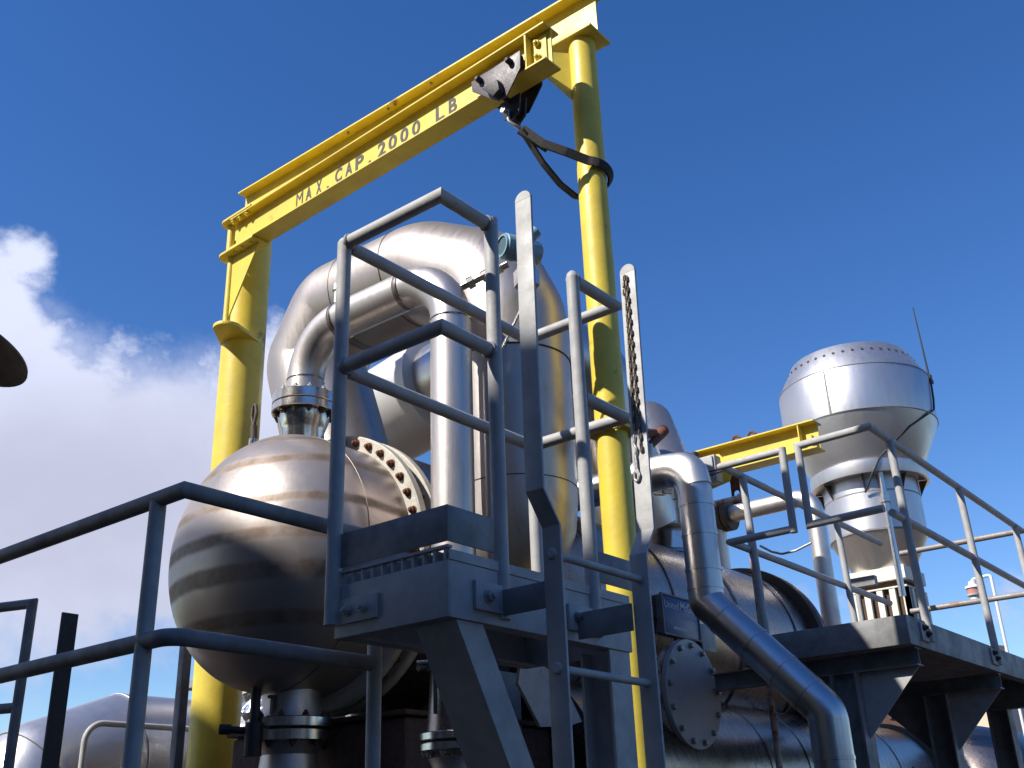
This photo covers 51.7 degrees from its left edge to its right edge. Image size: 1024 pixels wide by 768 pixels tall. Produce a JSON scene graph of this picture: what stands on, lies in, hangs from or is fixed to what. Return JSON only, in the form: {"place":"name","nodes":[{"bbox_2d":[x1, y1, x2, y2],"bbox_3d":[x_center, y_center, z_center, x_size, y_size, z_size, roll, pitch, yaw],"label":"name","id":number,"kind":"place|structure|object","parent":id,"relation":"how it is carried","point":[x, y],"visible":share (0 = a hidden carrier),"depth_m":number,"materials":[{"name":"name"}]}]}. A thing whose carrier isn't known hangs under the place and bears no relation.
{"place":"outdoors","nodes":[
{"label":"outdoors","id":0,"kind":"place"},
{"bbox_2d":[189,680,244,692],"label":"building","id":1,"kind":"structure","parent":0,"point":[190,684],"depth_m":22.51,"materials":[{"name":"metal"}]},
{"bbox_2d":[324,187,637,767],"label":"access platform","id":2,"kind":"structure","parent":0,"point":[443,612],"depth_m":3.59,"materials":[{"name":"metal"}]},
{"bbox_2d":[503,191,665,767],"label":"fixed ladder","id":3,"kind":"object","parent":2,"relation":"attached to","point":[548,593],"visible":1,"depth_m":3.37,"materials":[{"name":"metal"}]},
{"bbox_2d":[622,275,642,481],"bbox_3d":[0.445,-0.040,3.912,0.049,0.848,0.039,-20,-29,34],"label":"safety chain","id":4,"kind":"object","parent":3,"relation":"hanging from","point":[630,341],"visible":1,"depth_m":3.90,"materials":[{"name":"metal"}]},
{"bbox_2d":[0,0,1023,733],"label":"sky","id":5,"kind":"structure","parent":0,"point":[793,179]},
{"bbox_2d":[711,422,1023,767],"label":"equipment platform","id":6,"kind":"structure","parent":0,"point":[940,692],"depth_m":7.31,"materials":[{"name":"metal"}]},
{"bbox_2d":[714,493,782,767],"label":"rusty conduit","id":7,"kind":"object","parent":6,"relation":"attached to","point":[771,707],"visible":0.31,"depth_m":7.25,"materials":[{"name":"metal"}]},
{"bbox_2d":[759,542,811,554],"bbox_3d":[2.313,1.379,8.933,0.468,0.126,0.020,-20,-29,34],"label":"bent tubing","id":8,"kind":"object","parent":6,"relation":"attached to","point":[792,551],"visible":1,"depth_m":8.90,"materials":[{"name":"metal"}]},
{"bbox_2d":[989,645,1004,650],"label":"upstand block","id":9,"kind":"structure","parent":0,"point":[1001,647],"depth_m":8.83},
{"bbox_2d":[977,708,1023,733],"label":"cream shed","id":10,"kind":"structure","parent":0,"point":[983,722],"depth_m":17.01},
{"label":"ground","id":11,"kind":"structure","parent":0,"visible":0},
{"bbox_2d":[0,334,27,386],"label":"vent hood","id":12,"kind":"object","parent":11,"relation":"on","point":[13,370],"visible":1,"depth_m":5.04,"materials":[{"name":"metal"}]},
{"bbox_2d":[41,612,78,767],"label":"angle post","id":13,"kind":"object","parent":11,"relation":"on","point":[53,738],"visible":1,"depth_m":3.93,"materials":[{"name":"black metal"}]},
{"bbox_3d":[-2.629,1.549,2.633,2.680,0.048,3.800,-20,-29,34],"label":"walkway edge","id":14,"kind":"object","parent":13,"relation":"attached to","visible":0},
{"bbox_2d":[0,598,37,767],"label":"end guard","id":15,"kind":"object","parent":14,"relation":"on","point":[14,708],"visible":1,"depth_m":5.35,"materials":[{"name":"metal"}]},
{"bbox_2d":[0,481,381,767],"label":"walkway guard","id":16,"kind":"object","parent":14,"relation":"on","point":[144,641],"visible":0.94,"depth_m":3.30,"materials":[{"name":"metal"}]},
{"bbox_2d":[0,693,190,767],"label":"ground duct","id":17,"kind":"object","parent":11,"relation":"on","point":[105,746],"visible":0.49,"depth_m":7.98,"materials":[{"name":"metal"}]},
{"bbox_2d":[78,720,188,767],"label":"conduit","id":18,"kind":"object","parent":11,"relation":"on","point":[88,732],"visible":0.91,"depth_m":7.72,"materials":[{"name":"metal"}]},
{"bbox_2d":[169,646,191,767],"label":"slim post","id":19,"kind":"object","parent":11,"relation":"on","point":[180,713],"depth_m":6.08,"materials":[{"name":"metal"}]},
{"bbox_2d":[240,692,261,726],"bbox_3d":[-1.985,2.850,8.265,0.410,0.862,0.410,-20,-29,34],"label":"foil wrapped pipe","id":20,"kind":"object","parent":11,"relation":"on","point":[245,708],"visible":0.12,"depth_m":8.24,"materials":[{"name":"silver metal"}]},
{"bbox_2d":[227,708,549,767],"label":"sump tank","id":21,"kind":"object","parent":11,"relation":"on","point":[402,729],"visible":0.39,"depth_m":5.50,"materials":[{"name":"black metal"}]},
{"bbox_2d":[186,0,645,767],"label":"gantry frame","id":22,"kind":"object","parent":11,"relation":"on","point":[580,40],"visible":0.58,"depth_m":6.82,"materials":[{"name":"yellow paint"}]},
{"bbox_2d":[219,21,560,320],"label":"jib beam","id":23,"kind":"structure","parent":22,"relation":"on","point":[440,113],"depth_m":7.21,"materials":[{"name":"yellow metal"}]},
{"bbox_2d":[471,51,542,129],"bbox_3d":[-0.041,-1.725,6.424,0.406,0.482,0.273,-20,-29,34],"label":"beam trolley","id":24,"kind":"object","parent":23,"relation":"on","point":[495,83],"visible":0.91,"depth_m":6.36,"materials":[{"name":"silver metal"}]},
{"bbox_2d":[517,126,613,199],"bbox_3d":[0.343,-1.342,6.276,0.582,0.391,0.265,14,-28,-32],"label":"lifting sling","id":25,"kind":"object","parent":24,"relation":"hanging from","point":[533,140],"visible":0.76,"depth_m":6.25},
{"bbox_2d":[168,395,824,731],"bbox_3d":[0.415,2.644,7.240,1.670,4.118,6.250,-20,-29,34],"label":"pressure vessel","id":26,"kind":"object","parent":11,"relation":"on","point":[231,572],"visible":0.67,"depth_m":5.46,"materials":[{"name":"silver metal"}]},
{"bbox_2d":[250,403,257,437],"bbox_3d":[-1.545,0.224,6.320,0.057,0.232,0.045,-4,-24,5],"label":"wire rope eye","id":27,"kind":"object","parent":26,"relation":"on","point":[253,428],"visible":1,"depth_m":6.31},
{"bbox_2d":[258,728,333,767],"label":"drain pipe","id":28,"kind":"object","parent":26,"relation":"attached to","point":[291,747],"visible":0.8,"depth_m":5.32,"materials":[{"name":"silver metal"}]},
{"bbox_2d":[219,687,276,756],"bbox_3d":[-1.302,1.612,5.394,0.360,0.550,0.114,7,-25,-20],"label":"drain valve","id":29,"kind":"object","parent":28,"relation":"attached to","point":[252,729],"visible":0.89,"depth_m":5.29,"materials":[{"name":"black metal"}]},
{"bbox_2d":[272,266,475,554],"bbox_3d":[-0.785,0.372,5.738,1.462,2.320,0.376,-20,-29,34],"label":"looped pipe","id":30,"kind":"object","parent":26,"relation":"attached to","point":[452,442],"visible":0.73,"depth_m":5.54,"materials":[{"name":"silver metal"}]},
{"bbox_2d":[267,221,577,569],"bbox_3d":[-0.651,0.256,6.465,2.362,2.690,0.675,-20,-29,34],"label":"segmented duct","id":31,"kind":"object","parent":26,"relation":"attached to","point":[456,251],"visible":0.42,"depth_m":5.96,"materials":[{"name":"silver metal"}]},
{"bbox_2d":[460,226,543,349],"bbox_3d":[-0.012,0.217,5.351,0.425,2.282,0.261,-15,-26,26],"label":"transmitter","id":32,"kind":"object","parent":31,"relation":"attached to","point":[507,243],"visible":0.51,"depth_m":5.64,"materials":[{"name":"teal metal"}]},
{"bbox_2d":[483,370,492,559],"bbox_3d":[-0.081,0.598,5.276,0.100,1.430,0.100,-20,-29,34],"label":"thin riser","id":33,"kind":"object","parent":32,"relation":"attached to","point":[487,451],"visible":0.22,"depth_m":5.34,"materials":[{"name":"silver metal"}]},
{"bbox_2d":[419,672,466,767],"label":"sump pipe","id":34,"kind":"object","parent":26,"relation":"attached to","point":[438,737],"visible":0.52,"depth_m":4.67,"materials":[{"name":"silver metal"}]},
{"bbox_2d":[416,660,437,713],"bbox_3d":[-0.369,1.362,4.744,0.063,0.234,0.148,-20,-29,34],"label":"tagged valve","id":35,"kind":"object","parent":34,"relation":"attached to","point":[423,665],"visible":0.62,"depth_m":4.74,"materials":[{"name":"metal"}]},
{"bbox_2d":[368,324,675,533],"bbox_3d":[-0.806,1.074,9.205,4.329,2.776,1.787,-13,-26,23],"label":"duct","id":36,"kind":"object","parent":26,"relation":"attached to","point":[407,426],"visible":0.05,"depth_m":8.82,"materials":[{"name":"silver metal"}]},
{"bbox_2d":[652,488,680,522],"bbox_3d":[1.137,0.914,8.343,0.431,0.440,0.068,-20,-29,34],"label":"pipe","id":37,"kind":"object","parent":36,"relation":"attached to","point":[672,491],"visible":0.49,"depth_m":8.22,"materials":[{"name":"metal"}]},
{"bbox_2d":[515,666,581,726],"bbox_3d":[0.206,1.730,5.826,0.020,0.324,0.568,-20,-29,34],"label":"hopper plate","id":38,"kind":"object","parent":26,"relation":"attached to","point":[532,684],"visible":0.52,"depth_m":5.73,"materials":[{"name":"metal"}]},
{"bbox_2d":[646,401,685,453],"bbox_3d":[1.247,0.716,9.812,0.571,1.488,1.263,4,-24,-13],"label":"mitred hood","id":39,"kind":"object","parent":26,"relation":"on","point":[658,414],"visible":0.08,"depth_m":9.57,"materials":[{"name":"silver metal"}]},
{"bbox_2d":[691,451,723,485],"bbox_3d":[1.694,0.716,9.189,0.410,0.322,0.155,-20,-29,34],"label":"junction box","id":40,"kind":"object","parent":39,"relation":"attached to","point":[711,462],"visible":0.38,"depth_m":9.11,"materials":[{"name":"metal"}]},
{"bbox_2d":[690,419,824,504],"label":"jib beam","id":41,"kind":"structure","parent":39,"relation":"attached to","point":[788,436],"depth_m":9.16,"materials":[{"name":"yellow metal"}]},
{"bbox_2d":[655,592,701,641],"bbox_3d":[1.131,1.650,7.414,0.146,0.284,0.504,-20,-29,34],"label":"maker sign","id":42,"kind":"object","parent":26,"relation":"attached to","point":[677,617],"visible":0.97,"depth_m":7.33,"materials":[{"name":"metal"}]},
{"bbox_2d":[700,623,716,652],"bbox_3d":[1.423,1.846,7.663,0.010,0.190,0.200,-20,-29,34],"label":"data plate","id":43,"kind":"object","parent":26,"relation":"attached to","point":[708,643],"visible":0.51,"depth_m":7.65,"materials":[{"name":"metal"}]},
{"bbox_2d":[577,452,856,767],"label":"clad pipe","id":44,"kind":"object","parent":26,"relation":"attached to","point":[803,690],"visible":0.98,"depth_m":6.45,"materials":[{"name":"silver metal"}]},
{"bbox_2d":[648,425,668,456],"bbox_3d":[1.020,0.455,7.566,0.106,0.397,0.330,-20,-29,34],"label":"valve","id":45,"kind":"object","parent":44,"relation":"attached to","point":[658,435],"visible":0.52,"depth_m":7.55,"materials":[{"name":"metal"}]},
{"bbox_2d":[714,490,841,625],"bbox_3d":[2.466,2.484,9.601,1.176,3.160,0.320,-20,-29,34],"label":"pale pipe","id":46,"kind":"object","parent":26,"relation":"attached to","point":[729,516],"visible":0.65,"depth_m":9.77,"materials":[{"name":"silver metal"}]},
{"bbox_2d":[521,681,934,767],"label":"vessel","id":47,"kind":"object","parent":11,"relation":"on","point":[743,739],"visible":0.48,"depth_m":7.60,"materials":[{"name":"silver metal"}]},
{"bbox_2d":[657,639,721,749],"bbox_3d":[0.913,2.143,7.168,0.793,0.704,0.704,-20,-29,34],"label":"manway","id":48,"kind":"object","parent":47,"relation":"attached to","point":[690,702],"visible":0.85,"depth_m":6.91,"materials":[{"name":"metal"}]},
{"bbox_2d":[778,341,938,727],"bbox_3d":[4.286,2.935,11.715,1.783,6.900,1.783,-20,-29,34],"label":"exhaust stack","id":49,"kind":"object","parent":11,"relation":"on","point":[884,387],"visible":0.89,"depth_m":12.03,"materials":[{"name":"metal"}]},
{"bbox_2d":[864,308,934,492],"bbox_3d":[4.511,0.086,12.328,1.133,2.408,0.333,2,-24,-10],"label":"lightning rod","id":50,"kind":"object","parent":49,"relation":"attached to","point":[910,425],"visible":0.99,"depth_m":12.23,"materials":[{"name":"black metal"}]},
{"bbox_2d":[963,726,1023,767],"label":"tank","id":51,"kind":"object","parent":11,"relation":"on","point":[978,750],"visible":0.23,"depth_m":10.22,"materials":[{"name":"silver metal"}]},
{"bbox_2d":[965,574,1023,733],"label":"beacon","id":52,"kind":"object","parent":51,"relation":"on","point":[971,588],"visible":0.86,"depth_m":10.52,"materials":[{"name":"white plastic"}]}
]}

